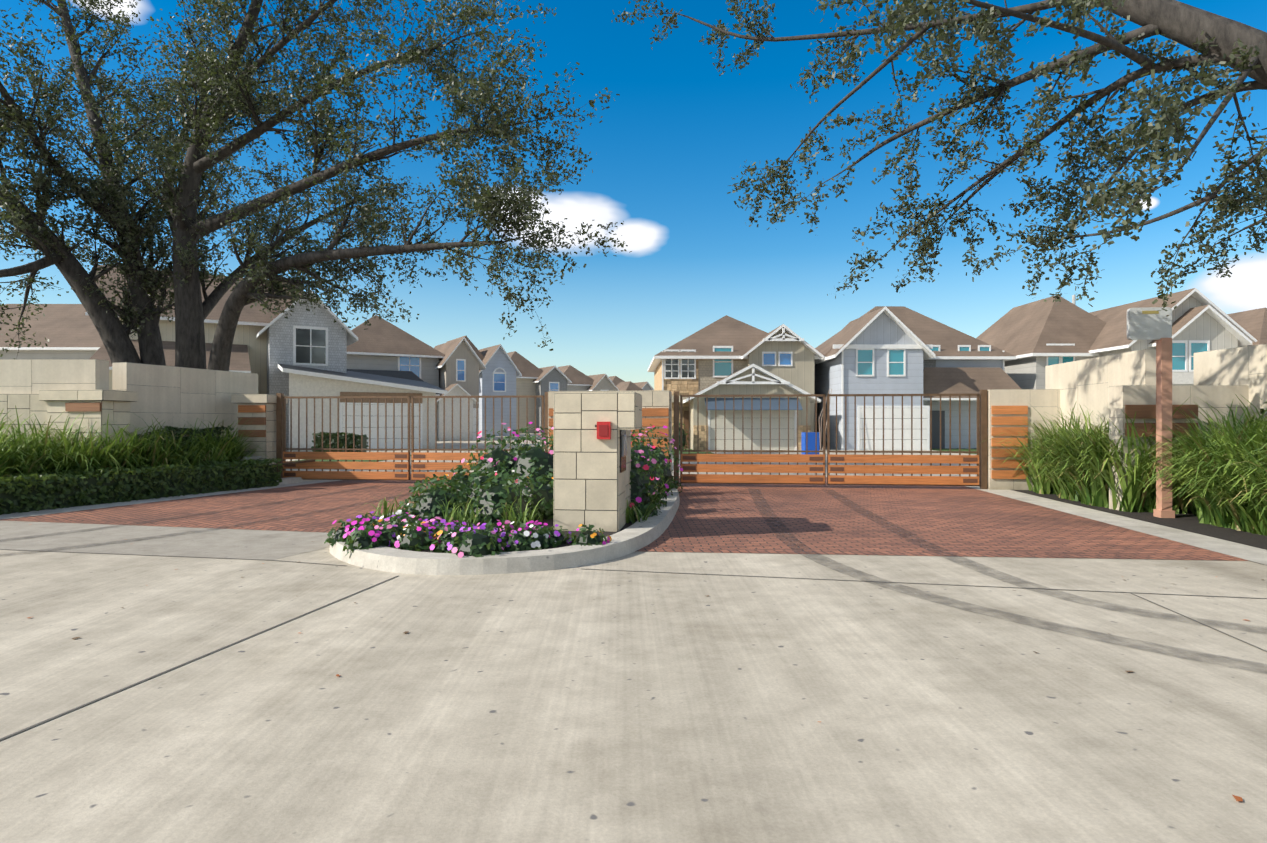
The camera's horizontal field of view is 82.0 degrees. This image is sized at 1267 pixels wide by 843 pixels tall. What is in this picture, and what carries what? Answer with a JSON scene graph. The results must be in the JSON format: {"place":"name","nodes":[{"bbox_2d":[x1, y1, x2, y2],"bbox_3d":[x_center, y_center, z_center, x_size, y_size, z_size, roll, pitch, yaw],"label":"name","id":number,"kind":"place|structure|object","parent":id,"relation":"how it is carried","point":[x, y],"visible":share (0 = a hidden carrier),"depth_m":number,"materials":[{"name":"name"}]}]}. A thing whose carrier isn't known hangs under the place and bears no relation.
{"place":"outdoors","nodes":[
{"label":"outdoors","id":0,"kind":"place"},
{"bbox_2d":[0,304,102,358],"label":"houses","id":1,"kind":"structure","parent":0,"point":[69,331],"depth_m":48.56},
{"bbox_2d":[85,265,447,451],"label":"house","id":2,"kind":"structure","parent":0,"point":[301,351],"depth_m":38.02,"materials":[{"name":"grey"}]},
{"bbox_2d":[0,0,631,370],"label":"oak","id":3,"kind":"object","parent":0,"point":[477,200],"depth_m":20.62,"materials":[{"name":"green plant"}]},
{"bbox_2d":[347,315,485,440],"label":"house","id":4,"kind":"structure","parent":0,"point":[382,347],"depth_m":58.12,"materials":[{"name":"brown"}]},
{"bbox_2d":[447,336,521,436],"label":"house","id":5,"kind":"structure","parent":0,"point":[500,373],"depth_m":73.74,"materials":[{"name":"grey"}]},
{"bbox_2d":[507,351,571,432],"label":"house","id":6,"kind":"structure","parent":0,"point":[533,379],"depth_m":92.22,"materials":[{"name":"brown"}]},
{"bbox_2d":[558,365,618,390],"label":"house","id":7,"kind":"structure","parent":0,"point":[579,380],"depth_m":112.56,"materials":[{"name":"beige"}]},
{"bbox_2d":[609,376,653,390],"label":"house","id":8,"kind":"structure","parent":0,"point":[616,380],"depth_m":136.14,"materials":[{"name":"blue"}]},
{"bbox_2d":[616,381,647,390],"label":"house","id":9,"kind":"structure","parent":0,"point":[626,386],"depth_m":122.41,"materials":[{"name":"blue"}]},
{"bbox_2d":[0,433,1266,842],"bbox_3d":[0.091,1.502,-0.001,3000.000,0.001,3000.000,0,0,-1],"label":"ground","id":10,"kind":"structure","parent":0,"point":[664,699],"depth_m":3.92,"materials":[{"name":"grey concrete"}]},
{"bbox_2d":[277,477,679,574],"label":"kerbs","id":11,"kind":"structure","parent":10,"relation":"on","point":[628,538],"depth_m":7.51,"materials":[{"name":"grey concrete"}]},
{"bbox_2d":[553,392,641,531],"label":"stone pillar","id":12,"kind":"structure","parent":11,"relation":"on","point":[591,455],"depth_m":9.18,"materials":[{"name":"grey stone"}]},
{"bbox_2d":[324,422,682,557],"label":"island plants","id":13,"kind":"object","parent":10,"relation":"on","point":[501,499],"visible":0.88,"depth_m":9.58,"materials":[{"name":"green plant"}]},
{"bbox_2d":[0,473,1266,739],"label":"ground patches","id":14,"kind":"object","parent":10,"relation":"on","point":[948,521],"visible":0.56,"depth_m":10.49,"materials":[{"name":"red brick"}]},
{"bbox_2d":[0,344,1266,510],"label":"entrance walls","id":15,"kind":"structure","parent":14,"relation":"on","point":[1113,387],"depth_m":14.78,"materials":[{"name":"grey"}]},
{"bbox_2d":[276,390,986,488],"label":"gates","id":16,"kind":"object","parent":15,"relation":"attached to","point":[979,459],"visible":0.88,"depth_m":16.73,"materials":[{"name":"brown wood"}]},
{"bbox_2d":[1127,307,1174,517],"bbox_3d":[8.070,-0.139,11.394,0.630,3.280,0.200,0,0,7],"label":"sign post","id":17,"kind":"object","parent":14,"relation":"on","point":[1150,323],"visible":0.85,"depth_m":11.33,"materials":[{"name":"brown wood"}]},
{"bbox_2d":[0,394,1266,535],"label":"bed plants","id":18,"kind":"object","parent":10,"relation":"on","point":[1222,480],"visible":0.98,"depth_m":12.93,"materials":[{"name":"green plant"}]},
{"bbox_2d":[2,487,1266,672],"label":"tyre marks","id":19,"kind":"object","parent":10,"relation":"on","point":[835,570],"visible":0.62,"depth_m":7.25,"materials":[{"name":"grey"}]},
{"bbox_2d":[295,388,976,461],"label":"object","id":20,"kind":"object","parent":10,"relation":"on","point":[811,441],"visible":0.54,"depth_m":32.43,"materials":[{"name":"green"}]},
{"bbox_2d":[28,522,1263,800],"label":"fallen leaves","id":21,"kind":"object","parent":10,"relation":"on","point":[1238,798],"visible":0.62,"depth_m":5.01,"materials":[{"name":"brown plant"}]},
{"bbox_2d":[0,0,1266,388],"label":"sky","id":22,"kind":"structure","parent":0,"point":[666,153],"materials":[{"name":"blue"}]},
{"bbox_2d":[611,0,1266,315],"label":"oak","id":23,"kind":"object","parent":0,"point":[1102,196],"depth_m":9.16,"materials":[{"name":"green plant"}]},
{"bbox_2d":[648,288,1266,449],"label":"houses","id":24,"kind":"structure","parent":0,"point":[890,350],"depth_m":39.16,"materials":[{"name":"brown"}]}
]}

